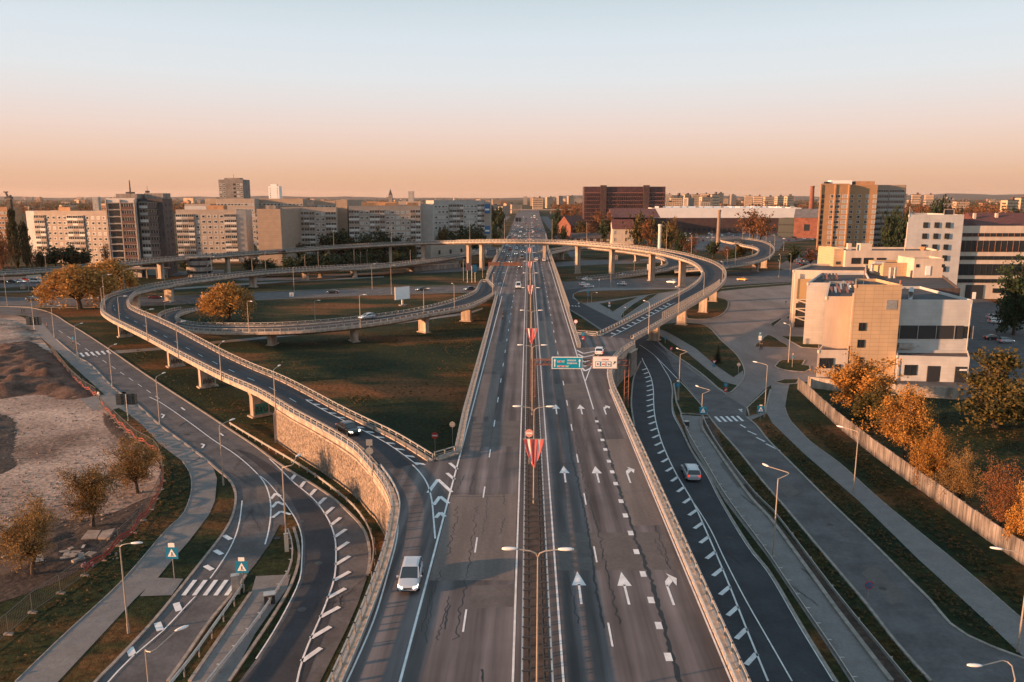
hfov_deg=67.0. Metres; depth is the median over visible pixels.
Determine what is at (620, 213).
hall
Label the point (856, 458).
street lamp
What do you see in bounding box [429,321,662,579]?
worn asphalt
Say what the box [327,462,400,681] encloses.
bridge railing
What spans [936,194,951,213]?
broadleaf tree
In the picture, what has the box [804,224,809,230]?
window
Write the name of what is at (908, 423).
broadleaf tree
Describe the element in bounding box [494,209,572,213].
flyover
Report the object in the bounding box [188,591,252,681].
kerb
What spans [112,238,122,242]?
window
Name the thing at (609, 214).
broadleaf tree
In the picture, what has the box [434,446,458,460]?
bridge railing
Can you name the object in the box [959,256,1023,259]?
ribbon window
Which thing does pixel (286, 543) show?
control cabinet
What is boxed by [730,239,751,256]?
broadleaf tree
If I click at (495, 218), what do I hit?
broadleaf tree
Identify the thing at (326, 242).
broadleaf tree
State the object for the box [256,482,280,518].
asphalt repair
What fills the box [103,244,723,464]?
ramp marking
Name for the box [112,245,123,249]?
window
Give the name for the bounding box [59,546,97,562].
rubble pile
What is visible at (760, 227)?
broadleaf tree
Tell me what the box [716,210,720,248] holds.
brick chimney
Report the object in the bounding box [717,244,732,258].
broadleaf tree
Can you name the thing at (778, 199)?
distant building
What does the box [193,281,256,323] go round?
willow tree
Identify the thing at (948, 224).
window
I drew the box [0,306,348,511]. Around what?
kerb
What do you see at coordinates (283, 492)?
street lamp
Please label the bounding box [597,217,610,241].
broadleaf tree
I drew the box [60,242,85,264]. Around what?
broadleaf tree
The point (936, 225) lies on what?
window
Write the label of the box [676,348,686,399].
street lamp
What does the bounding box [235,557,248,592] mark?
road sign
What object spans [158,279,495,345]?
curved overpass
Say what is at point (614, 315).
pavement
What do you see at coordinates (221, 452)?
street lamp
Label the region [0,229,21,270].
broadleaf tree
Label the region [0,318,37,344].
soil heap
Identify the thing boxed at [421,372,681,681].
tar seal
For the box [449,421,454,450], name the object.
road sign
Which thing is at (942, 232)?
office block
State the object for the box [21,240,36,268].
broadleaf tree
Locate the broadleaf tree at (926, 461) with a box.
[904,424,958,485]
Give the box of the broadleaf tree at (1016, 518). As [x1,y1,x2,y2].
[1001,480,1023,540]
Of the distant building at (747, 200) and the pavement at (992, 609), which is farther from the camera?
the distant building at (747, 200)
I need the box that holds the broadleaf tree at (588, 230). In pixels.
[579,220,596,232]
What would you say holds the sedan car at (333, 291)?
on the side road at (759, 277)
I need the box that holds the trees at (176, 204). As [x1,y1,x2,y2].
[0,198,1003,210]
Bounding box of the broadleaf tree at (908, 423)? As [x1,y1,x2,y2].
[849,382,941,461]
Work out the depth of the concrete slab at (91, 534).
87.44 m
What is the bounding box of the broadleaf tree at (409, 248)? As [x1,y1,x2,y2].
[403,237,419,254]
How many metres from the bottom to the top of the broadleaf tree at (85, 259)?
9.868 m
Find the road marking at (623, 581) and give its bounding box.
[346,238,731,681]
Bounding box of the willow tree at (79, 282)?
[30,263,123,309]
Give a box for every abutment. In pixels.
[273,408,277,441]
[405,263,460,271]
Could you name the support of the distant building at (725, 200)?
on the ground at (114, 640)
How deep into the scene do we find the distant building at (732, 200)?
2535.24 m
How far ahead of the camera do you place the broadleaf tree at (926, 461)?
101.00 m
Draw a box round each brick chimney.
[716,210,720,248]
[809,186,814,208]
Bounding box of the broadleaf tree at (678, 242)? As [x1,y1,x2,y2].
[673,226,687,252]
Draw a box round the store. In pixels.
[654,206,801,232]
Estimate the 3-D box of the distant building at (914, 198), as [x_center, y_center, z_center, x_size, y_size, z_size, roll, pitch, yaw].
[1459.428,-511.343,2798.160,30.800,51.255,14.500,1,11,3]
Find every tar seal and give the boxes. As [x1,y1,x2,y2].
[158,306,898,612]
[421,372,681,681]
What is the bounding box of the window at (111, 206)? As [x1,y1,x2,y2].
[108,204,119,208]
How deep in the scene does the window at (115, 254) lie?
366.77 m
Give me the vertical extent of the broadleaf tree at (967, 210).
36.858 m
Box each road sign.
[165,542,178,578]
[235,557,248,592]
[366,439,372,458]
[431,432,437,438]
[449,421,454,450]
[525,429,532,438]
[676,380,679,399]
[699,407,706,424]
[724,383,727,394]
[757,405,764,416]
[865,581,873,597]
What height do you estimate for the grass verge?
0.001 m
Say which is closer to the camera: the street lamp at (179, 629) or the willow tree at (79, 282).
the street lamp at (179, 629)
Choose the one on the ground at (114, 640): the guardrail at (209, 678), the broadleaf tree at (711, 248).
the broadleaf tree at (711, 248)
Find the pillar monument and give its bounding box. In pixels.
[3,191,16,253]
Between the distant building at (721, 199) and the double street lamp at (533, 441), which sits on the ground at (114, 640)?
the distant building at (721, 199)
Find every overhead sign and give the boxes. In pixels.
[552,357,582,368]
[593,356,617,368]
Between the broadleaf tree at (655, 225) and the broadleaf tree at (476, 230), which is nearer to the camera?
the broadleaf tree at (476, 230)
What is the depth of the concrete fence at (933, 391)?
148.75 m
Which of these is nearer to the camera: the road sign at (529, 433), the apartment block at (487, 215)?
the road sign at (529, 433)
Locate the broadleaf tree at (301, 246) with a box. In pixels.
[296,242,306,259]
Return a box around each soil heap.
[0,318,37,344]
[0,341,97,399]
[0,414,18,473]
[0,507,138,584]
[103,412,130,443]
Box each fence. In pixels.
[0,557,88,638]
[49,344,96,395]
[83,396,166,573]
[797,377,1023,564]
[807,376,963,399]
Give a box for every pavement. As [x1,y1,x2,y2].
[16,323,216,681]
[140,578,182,595]
[192,574,290,681]
[565,288,687,330]
[680,415,887,681]
[746,385,1023,656]
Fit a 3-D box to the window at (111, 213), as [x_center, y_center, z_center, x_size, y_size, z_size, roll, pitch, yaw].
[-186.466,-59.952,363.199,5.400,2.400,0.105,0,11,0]
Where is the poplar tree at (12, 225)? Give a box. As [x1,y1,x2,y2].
[5,206,22,269]
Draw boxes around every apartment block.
[0,207,22,250]
[26,211,36,261]
[33,207,109,262]
[176,205,242,261]
[185,204,215,205]
[216,199,259,245]
[236,210,254,261]
[255,205,301,265]
[259,199,306,208]
[281,207,339,259]
[314,201,335,206]
[336,200,362,255]
[348,202,420,257]
[367,202,397,205]
[398,201,421,239]
[421,204,434,240]
[426,200,484,250]
[484,201,490,247]
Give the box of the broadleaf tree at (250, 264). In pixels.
[241,257,261,270]
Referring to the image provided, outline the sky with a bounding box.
[0,0,1023,197]
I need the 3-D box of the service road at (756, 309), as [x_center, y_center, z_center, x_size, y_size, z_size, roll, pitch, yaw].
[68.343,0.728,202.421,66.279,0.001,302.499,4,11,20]
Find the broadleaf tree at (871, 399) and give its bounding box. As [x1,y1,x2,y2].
[846,378,902,428]
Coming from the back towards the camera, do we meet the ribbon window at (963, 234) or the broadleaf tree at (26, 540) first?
the ribbon window at (963, 234)
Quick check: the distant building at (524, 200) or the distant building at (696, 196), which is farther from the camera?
the distant building at (524, 200)
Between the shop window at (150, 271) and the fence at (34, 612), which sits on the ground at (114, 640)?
the fence at (34, 612)
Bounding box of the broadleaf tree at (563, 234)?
[558,225,567,240]
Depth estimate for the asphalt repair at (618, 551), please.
72.07 m
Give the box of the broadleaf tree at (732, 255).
[729,249,738,257]
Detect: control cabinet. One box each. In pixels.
[230,573,239,594]
[263,590,274,604]
[284,533,288,551]
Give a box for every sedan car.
[148,295,161,298]
[326,289,338,292]
[335,420,360,435]
[464,286,474,289]
[983,334,999,339]
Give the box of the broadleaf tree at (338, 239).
[329,228,348,254]
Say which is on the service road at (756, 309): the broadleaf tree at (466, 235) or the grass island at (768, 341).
the grass island at (768, 341)
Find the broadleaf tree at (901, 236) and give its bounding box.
[893,205,907,246]
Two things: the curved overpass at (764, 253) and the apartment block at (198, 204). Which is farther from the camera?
the apartment block at (198, 204)
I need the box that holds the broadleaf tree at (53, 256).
[40,245,76,265]
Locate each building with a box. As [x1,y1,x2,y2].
[24,206,44,210]
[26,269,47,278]
[59,204,76,206]
[183,197,194,203]
[205,198,219,203]
[306,198,312,206]
[425,244,465,257]
[492,198,499,204]
[498,206,509,215]
[510,204,521,212]
[523,197,526,204]
[532,196,542,208]
[545,196,553,207]
[555,196,562,204]
[567,195,574,205]
[570,233,609,242]
[574,198,582,204]
[665,193,671,201]
[665,200,674,205]
[670,196,681,205]
[672,193,683,205]
[682,193,690,197]
[683,197,693,205]
[691,193,700,205]
[699,195,711,205]
[699,200,709,205]
[709,192,719,205]
[717,192,723,202]
[723,198,728,203]
[728,194,735,205]
[744,195,751,205]
[753,195,762,205]
[763,195,773,206]
[774,195,783,205]
[784,194,793,206]
[905,213,1023,298]
[910,192,920,204]
[923,198,954,207]
[924,193,933,199]
[952,199,969,209]
[1000,197,1018,212]
[1015,195,1023,211]
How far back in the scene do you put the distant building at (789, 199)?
2537.59 m
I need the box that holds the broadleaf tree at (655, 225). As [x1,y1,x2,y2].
[642,212,660,243]
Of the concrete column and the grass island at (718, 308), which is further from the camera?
the concrete column
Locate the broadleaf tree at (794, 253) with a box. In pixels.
[786,243,802,266]
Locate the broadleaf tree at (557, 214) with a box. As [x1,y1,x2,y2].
[552,205,562,225]
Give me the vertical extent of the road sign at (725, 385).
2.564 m
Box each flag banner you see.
[524,439,543,466]
[525,328,536,342]
[527,285,533,293]
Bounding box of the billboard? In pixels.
[394,286,409,305]
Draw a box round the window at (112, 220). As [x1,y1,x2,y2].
[110,218,120,222]
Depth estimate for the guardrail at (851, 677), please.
78.31 m
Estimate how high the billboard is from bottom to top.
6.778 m
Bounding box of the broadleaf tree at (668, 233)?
[657,217,675,249]
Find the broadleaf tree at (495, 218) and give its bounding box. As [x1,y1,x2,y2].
[490,200,499,232]
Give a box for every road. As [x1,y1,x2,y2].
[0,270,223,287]
[0,270,791,306]
[0,307,367,681]
[154,301,251,318]
[233,259,660,280]
[344,210,733,681]
[540,216,581,259]
[565,288,647,348]
[632,341,833,681]
[664,285,831,415]
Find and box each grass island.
[573,289,677,302]
[599,297,636,311]
[620,294,657,317]
[658,323,744,392]
[673,381,707,414]
[687,297,728,318]
[746,389,770,415]
[754,335,788,347]
[770,318,781,325]
[774,359,810,371]
[775,379,797,383]
[781,336,818,348]
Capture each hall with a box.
[606,208,659,232]
[793,209,818,237]
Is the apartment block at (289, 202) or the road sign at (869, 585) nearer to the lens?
the road sign at (869, 585)
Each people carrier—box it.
[7,279,19,282]
[25,296,38,300]
[358,312,374,319]
[396,556,422,591]
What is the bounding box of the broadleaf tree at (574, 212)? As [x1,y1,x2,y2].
[568,202,579,215]
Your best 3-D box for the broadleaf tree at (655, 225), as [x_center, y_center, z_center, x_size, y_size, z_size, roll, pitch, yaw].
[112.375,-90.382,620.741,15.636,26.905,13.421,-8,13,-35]
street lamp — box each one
[108,344,115,386]
[120,542,142,633]
[145,625,188,681]
[156,372,165,423]
[176,321,184,358]
[219,341,223,379]
[219,418,234,485]
[273,365,280,410]
[282,453,301,532]
[502,547,573,681]
[513,405,555,503]
[517,344,546,414]
[520,310,542,358]
[529,273,530,309]
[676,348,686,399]
[695,385,708,431]
[753,361,767,416]
[762,463,788,558]
[784,323,790,362]
[836,425,858,492]
[967,660,1015,681]
[990,547,1023,651]
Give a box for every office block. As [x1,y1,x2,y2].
[582,185,665,231]
[906,206,963,284]
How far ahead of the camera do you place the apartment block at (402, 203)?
677.79 m
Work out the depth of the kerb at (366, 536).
86.47 m
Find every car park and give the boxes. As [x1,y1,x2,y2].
[689,233,816,250]
[776,251,817,272]
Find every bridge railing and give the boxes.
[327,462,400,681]
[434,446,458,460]
[455,292,498,452]
[486,237,507,286]
[545,233,580,347]
[577,330,596,335]
[607,340,751,681]
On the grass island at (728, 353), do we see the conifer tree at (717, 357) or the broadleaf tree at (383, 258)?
the conifer tree at (717, 357)
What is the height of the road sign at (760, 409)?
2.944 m
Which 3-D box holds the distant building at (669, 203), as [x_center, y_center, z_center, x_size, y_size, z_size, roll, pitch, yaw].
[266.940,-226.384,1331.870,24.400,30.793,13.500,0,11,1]
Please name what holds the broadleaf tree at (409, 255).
on the ground at (114, 640)
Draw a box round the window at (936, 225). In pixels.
[934,222,939,227]
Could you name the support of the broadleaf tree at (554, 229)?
on the ground at (114, 640)
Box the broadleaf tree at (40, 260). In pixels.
[27,250,47,267]
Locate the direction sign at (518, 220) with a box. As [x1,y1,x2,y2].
[515,218,520,231]
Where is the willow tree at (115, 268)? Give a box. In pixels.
[82,257,140,297]
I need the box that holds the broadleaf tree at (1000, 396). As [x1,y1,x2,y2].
[950,343,1023,431]
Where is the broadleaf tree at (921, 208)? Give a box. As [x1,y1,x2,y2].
[912,192,929,212]
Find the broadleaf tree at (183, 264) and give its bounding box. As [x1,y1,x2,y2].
[178,261,186,269]
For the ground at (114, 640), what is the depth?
129.26 m
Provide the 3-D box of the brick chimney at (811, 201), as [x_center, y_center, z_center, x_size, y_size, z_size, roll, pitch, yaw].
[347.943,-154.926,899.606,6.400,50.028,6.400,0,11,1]
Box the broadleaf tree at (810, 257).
[797,243,817,264]
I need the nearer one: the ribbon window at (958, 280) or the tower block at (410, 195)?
the ribbon window at (958, 280)
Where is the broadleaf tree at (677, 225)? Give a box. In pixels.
[666,217,680,247]
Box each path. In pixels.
[0,276,383,292]
[114,308,482,353]
[660,330,743,384]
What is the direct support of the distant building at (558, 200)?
on the ground at (114, 640)
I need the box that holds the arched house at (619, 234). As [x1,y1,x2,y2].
[610,219,633,243]
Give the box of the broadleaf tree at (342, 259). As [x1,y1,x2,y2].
[332,250,358,265]
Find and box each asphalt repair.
[58,332,79,345]
[166,411,186,425]
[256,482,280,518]
[465,342,680,608]
[774,480,799,497]
[861,565,906,603]
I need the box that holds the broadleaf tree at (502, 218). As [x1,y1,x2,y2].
[496,205,505,233]
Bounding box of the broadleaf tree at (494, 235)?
[491,222,503,245]
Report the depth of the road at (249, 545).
88.03 m
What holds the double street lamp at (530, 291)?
on the median strip
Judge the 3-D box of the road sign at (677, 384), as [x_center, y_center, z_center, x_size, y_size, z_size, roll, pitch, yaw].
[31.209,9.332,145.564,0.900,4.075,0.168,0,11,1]
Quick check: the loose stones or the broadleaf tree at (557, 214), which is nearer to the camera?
the loose stones
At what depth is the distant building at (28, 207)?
1863.49 m
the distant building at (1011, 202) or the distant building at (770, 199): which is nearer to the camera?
the distant building at (1011, 202)
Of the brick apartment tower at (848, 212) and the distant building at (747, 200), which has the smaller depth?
the brick apartment tower at (848, 212)
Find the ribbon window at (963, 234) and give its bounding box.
[962,233,1023,236]
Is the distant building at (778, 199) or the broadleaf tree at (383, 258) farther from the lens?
the distant building at (778, 199)
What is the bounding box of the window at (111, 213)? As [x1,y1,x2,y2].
[109,211,119,215]
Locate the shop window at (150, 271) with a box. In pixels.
[147,269,165,274]
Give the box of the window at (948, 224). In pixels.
[945,222,950,227]
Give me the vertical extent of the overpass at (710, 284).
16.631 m
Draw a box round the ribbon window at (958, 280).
[957,279,1013,282]
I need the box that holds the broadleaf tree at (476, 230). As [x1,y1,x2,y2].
[470,224,489,249]
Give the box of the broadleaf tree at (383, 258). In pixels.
[363,247,393,263]
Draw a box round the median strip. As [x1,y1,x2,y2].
[524,224,548,681]
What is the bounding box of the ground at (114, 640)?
[0,198,1023,681]
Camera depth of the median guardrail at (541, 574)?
71.57 m
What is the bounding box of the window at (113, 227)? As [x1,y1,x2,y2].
[110,225,121,229]
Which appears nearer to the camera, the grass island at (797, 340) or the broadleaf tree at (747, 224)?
the grass island at (797, 340)
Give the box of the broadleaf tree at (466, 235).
[455,223,476,239]
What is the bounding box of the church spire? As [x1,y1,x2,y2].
[388,189,392,201]
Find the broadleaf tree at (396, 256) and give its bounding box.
[386,251,407,263]
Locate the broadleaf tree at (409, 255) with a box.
[400,251,417,260]
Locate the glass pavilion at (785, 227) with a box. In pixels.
[778,218,793,236]
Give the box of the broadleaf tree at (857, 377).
[809,346,908,407]
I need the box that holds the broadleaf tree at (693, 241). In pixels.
[680,232,700,253]
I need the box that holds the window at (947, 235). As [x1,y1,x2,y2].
[944,233,949,238]
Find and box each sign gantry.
[488,262,523,273]
[531,359,629,404]
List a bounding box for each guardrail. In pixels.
[169,584,244,681]
[205,528,292,681]
[229,422,375,577]
[521,263,530,681]
[531,253,553,681]
[680,413,856,681]
[703,415,910,681]
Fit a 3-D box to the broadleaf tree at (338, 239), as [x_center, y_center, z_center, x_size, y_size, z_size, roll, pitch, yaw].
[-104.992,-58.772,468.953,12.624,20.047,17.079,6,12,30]
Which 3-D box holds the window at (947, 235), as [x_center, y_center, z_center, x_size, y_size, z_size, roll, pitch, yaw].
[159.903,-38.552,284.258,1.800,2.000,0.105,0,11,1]
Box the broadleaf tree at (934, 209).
[920,198,944,212]
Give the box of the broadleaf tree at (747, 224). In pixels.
[733,202,773,238]
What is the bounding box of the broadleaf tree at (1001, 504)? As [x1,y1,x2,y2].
[976,448,1023,528]
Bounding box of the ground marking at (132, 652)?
[60,290,833,681]
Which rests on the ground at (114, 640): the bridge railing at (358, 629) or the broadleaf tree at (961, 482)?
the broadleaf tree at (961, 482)
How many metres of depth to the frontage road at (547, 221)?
911.01 m
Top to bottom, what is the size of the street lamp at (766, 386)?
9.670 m
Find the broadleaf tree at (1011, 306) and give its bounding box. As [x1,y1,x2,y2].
[989,252,1023,334]
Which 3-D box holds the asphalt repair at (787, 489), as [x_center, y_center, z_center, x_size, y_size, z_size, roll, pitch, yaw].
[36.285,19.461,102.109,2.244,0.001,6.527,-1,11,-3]
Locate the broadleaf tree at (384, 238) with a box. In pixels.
[369,229,395,250]
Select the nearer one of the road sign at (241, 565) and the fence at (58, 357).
the road sign at (241, 565)
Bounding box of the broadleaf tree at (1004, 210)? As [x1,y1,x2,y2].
[1000,204,1012,212]
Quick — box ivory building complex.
[789,238,973,381]
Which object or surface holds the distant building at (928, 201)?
on the ground at (114, 640)
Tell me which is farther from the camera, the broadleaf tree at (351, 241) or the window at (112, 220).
the broadleaf tree at (351, 241)
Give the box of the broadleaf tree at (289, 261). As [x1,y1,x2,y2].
[281,254,301,269]
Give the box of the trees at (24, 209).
[0,198,1022,213]
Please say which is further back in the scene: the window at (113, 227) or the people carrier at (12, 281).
the window at (113, 227)
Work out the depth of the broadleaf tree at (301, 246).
457.64 m
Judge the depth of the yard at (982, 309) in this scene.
204.23 m
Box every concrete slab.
[81,530,100,539]
[98,528,114,539]
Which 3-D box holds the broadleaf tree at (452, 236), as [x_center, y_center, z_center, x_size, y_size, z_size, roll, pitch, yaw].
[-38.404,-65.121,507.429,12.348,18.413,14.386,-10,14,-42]
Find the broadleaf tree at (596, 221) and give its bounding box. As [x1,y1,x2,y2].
[588,209,608,232]
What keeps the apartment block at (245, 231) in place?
on the ground at (114, 640)
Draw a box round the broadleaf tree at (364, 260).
[349,253,381,265]
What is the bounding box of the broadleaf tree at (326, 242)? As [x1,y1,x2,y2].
[312,233,335,256]
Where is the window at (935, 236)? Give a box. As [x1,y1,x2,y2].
[933,233,938,238]
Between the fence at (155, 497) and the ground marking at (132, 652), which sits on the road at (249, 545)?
the ground marking at (132, 652)
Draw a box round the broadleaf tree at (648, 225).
[637,214,657,247]
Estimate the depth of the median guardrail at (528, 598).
70.31 m
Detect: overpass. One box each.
[0,239,726,340]
[100,260,458,475]
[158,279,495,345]
[257,247,497,277]
[537,246,678,280]
[674,238,774,273]
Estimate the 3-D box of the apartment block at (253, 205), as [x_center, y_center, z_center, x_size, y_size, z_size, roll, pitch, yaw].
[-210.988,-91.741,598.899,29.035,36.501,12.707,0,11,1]
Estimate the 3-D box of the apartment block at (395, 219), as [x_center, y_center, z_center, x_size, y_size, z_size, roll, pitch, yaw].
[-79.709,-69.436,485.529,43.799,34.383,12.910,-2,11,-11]
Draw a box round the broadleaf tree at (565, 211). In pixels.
[560,203,570,218]
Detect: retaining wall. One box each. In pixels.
[276,409,389,534]
[613,348,637,387]
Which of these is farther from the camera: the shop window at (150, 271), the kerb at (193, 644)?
the shop window at (150, 271)
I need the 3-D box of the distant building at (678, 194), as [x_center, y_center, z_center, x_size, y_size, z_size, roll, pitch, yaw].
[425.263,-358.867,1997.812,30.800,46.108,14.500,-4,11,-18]
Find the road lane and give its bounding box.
[236,449,338,681]
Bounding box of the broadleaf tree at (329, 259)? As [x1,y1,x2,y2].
[317,253,336,265]
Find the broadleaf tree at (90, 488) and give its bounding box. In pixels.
[51,461,130,527]
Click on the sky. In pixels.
(307, 98)
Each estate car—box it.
[681,463,700,480]
[987,318,1000,322]
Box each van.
[29,278,41,282]
[515,281,521,287]
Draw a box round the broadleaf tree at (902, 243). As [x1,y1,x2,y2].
[900,207,922,246]
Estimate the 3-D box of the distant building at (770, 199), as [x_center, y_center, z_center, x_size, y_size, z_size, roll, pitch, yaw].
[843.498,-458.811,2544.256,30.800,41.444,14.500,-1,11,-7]
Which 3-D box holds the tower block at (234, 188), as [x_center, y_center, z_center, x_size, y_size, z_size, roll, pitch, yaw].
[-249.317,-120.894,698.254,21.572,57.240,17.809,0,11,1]
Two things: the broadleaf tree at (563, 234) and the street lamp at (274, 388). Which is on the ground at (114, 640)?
the broadleaf tree at (563, 234)
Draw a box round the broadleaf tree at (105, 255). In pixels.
[99,240,109,260]
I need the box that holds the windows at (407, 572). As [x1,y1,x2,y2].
[400,557,421,577]
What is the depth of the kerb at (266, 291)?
316.42 m
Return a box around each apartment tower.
[105,180,177,277]
[816,180,906,252]
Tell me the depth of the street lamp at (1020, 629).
65.05 m
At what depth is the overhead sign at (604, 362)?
120.78 m
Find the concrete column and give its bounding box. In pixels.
[658,224,661,248]
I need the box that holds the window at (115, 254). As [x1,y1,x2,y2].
[113,252,123,256]
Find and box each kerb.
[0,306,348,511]
[14,284,477,298]
[14,292,469,307]
[15,461,191,681]
[56,339,209,462]
[93,462,236,681]
[166,574,246,681]
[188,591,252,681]
[228,527,299,681]
[347,511,370,575]
[631,361,641,426]
[646,337,727,394]
[670,382,838,681]
[700,417,893,681]
[708,416,932,681]
[722,283,785,288]
[746,417,1023,658]
[785,407,1023,620]
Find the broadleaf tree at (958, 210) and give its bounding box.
[948,198,962,213]
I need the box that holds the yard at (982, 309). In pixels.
[886,299,1023,398]
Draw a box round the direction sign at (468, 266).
[466,263,476,282]
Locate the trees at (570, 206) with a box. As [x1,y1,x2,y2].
[548,201,582,212]
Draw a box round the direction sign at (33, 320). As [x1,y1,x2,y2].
[26,317,41,328]
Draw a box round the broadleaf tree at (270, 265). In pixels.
[259,258,277,269]
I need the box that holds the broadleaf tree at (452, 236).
[445,228,461,240]
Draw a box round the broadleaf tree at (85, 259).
[77,250,94,264]
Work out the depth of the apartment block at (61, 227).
442.98 m
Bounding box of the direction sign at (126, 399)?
[115,393,137,420]
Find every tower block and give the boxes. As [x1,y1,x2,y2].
[92,197,101,209]
[218,175,250,198]
[268,184,281,198]
[408,191,413,200]
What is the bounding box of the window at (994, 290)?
[992,288,1004,292]
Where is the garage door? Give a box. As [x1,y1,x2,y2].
[965,285,983,298]
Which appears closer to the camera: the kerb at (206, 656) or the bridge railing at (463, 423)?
the kerb at (206, 656)
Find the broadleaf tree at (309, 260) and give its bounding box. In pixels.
[292,253,330,267]
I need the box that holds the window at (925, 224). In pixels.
[923,222,928,227]
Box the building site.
[0,315,162,536]
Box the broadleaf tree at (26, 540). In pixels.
[0,486,60,574]
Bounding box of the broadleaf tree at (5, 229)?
[3,211,12,266]
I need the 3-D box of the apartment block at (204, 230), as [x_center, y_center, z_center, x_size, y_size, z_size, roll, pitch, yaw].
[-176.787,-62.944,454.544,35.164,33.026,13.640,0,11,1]
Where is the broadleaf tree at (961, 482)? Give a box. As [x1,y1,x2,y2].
[923,442,988,508]
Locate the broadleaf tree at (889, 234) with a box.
[876,206,901,246]
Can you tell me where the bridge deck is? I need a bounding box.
[373,281,635,509]
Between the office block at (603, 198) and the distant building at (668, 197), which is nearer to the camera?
the office block at (603, 198)
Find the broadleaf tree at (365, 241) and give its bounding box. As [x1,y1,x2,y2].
[348,232,380,256]
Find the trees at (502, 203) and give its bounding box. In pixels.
[459,199,506,205]
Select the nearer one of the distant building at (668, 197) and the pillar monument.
the pillar monument
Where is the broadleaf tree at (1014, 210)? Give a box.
[1011,205,1023,212]
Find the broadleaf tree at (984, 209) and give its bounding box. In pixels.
[973,200,988,212]
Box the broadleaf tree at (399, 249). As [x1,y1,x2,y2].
[386,233,405,253]
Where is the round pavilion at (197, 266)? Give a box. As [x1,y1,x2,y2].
[185,255,213,276]
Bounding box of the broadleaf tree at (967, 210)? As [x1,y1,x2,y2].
[963,200,975,214]
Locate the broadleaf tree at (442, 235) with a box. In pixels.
[436,225,449,240]
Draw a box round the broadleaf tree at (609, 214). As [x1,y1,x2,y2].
[601,203,618,224]
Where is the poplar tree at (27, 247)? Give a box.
[17,220,31,267]
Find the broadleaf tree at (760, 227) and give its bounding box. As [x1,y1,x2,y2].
[749,210,776,239]
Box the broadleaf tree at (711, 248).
[703,240,719,257]
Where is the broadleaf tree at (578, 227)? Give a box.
[574,217,591,232]
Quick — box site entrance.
[81,392,125,409]
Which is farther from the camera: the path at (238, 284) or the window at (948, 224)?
the path at (238, 284)
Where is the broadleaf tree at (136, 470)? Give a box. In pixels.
[98,430,169,493]
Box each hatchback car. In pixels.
[595,347,604,354]
[997,337,1014,342]
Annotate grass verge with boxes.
[703,418,906,681]
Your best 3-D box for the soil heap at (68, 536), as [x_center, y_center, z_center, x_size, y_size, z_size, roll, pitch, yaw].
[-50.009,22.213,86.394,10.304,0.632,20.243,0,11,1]
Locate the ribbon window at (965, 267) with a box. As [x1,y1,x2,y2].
[958,264,1023,274]
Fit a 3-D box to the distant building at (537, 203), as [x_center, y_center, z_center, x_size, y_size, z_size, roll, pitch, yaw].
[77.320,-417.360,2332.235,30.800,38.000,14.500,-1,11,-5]
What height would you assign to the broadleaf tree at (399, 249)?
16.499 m
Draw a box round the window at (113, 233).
[111,231,121,236]
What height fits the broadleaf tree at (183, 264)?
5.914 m
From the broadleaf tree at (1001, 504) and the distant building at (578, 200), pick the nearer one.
the broadleaf tree at (1001, 504)
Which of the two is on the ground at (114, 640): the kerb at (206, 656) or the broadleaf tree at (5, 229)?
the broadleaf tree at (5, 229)
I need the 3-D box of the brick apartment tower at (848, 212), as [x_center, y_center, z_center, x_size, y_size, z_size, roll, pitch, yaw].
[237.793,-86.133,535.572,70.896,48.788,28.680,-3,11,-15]
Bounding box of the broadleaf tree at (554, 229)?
[551,217,558,239]
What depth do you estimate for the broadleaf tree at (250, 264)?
392.46 m
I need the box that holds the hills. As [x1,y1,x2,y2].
[0,193,1023,199]
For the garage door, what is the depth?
290.43 m
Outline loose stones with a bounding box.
[0,332,158,559]
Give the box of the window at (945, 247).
[943,244,948,249]
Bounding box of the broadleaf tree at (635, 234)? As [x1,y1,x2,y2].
[622,206,655,244]
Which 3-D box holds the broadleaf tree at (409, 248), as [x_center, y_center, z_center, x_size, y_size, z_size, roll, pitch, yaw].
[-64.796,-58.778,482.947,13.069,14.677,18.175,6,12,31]
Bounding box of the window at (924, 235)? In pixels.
[922,233,926,238]
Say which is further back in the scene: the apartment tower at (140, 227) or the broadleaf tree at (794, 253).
the broadleaf tree at (794, 253)
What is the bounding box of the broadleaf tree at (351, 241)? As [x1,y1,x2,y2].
[339,233,361,258]
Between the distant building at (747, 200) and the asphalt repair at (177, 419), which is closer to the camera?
the asphalt repair at (177, 419)
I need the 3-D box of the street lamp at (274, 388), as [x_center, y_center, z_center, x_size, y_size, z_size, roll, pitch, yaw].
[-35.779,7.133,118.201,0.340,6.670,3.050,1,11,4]
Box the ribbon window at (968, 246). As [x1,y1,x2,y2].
[960,240,1023,251]
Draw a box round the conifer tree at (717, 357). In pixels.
[712,345,720,363]
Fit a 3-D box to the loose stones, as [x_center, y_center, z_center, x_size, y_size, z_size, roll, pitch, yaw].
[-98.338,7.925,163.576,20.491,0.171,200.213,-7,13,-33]
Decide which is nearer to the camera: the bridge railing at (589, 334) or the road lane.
the road lane
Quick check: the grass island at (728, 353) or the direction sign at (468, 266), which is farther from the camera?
the direction sign at (468, 266)
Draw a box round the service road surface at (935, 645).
[648,340,1023,681]
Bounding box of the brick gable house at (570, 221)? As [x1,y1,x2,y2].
[557,215,586,238]
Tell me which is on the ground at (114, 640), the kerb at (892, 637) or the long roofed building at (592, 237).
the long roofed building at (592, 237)

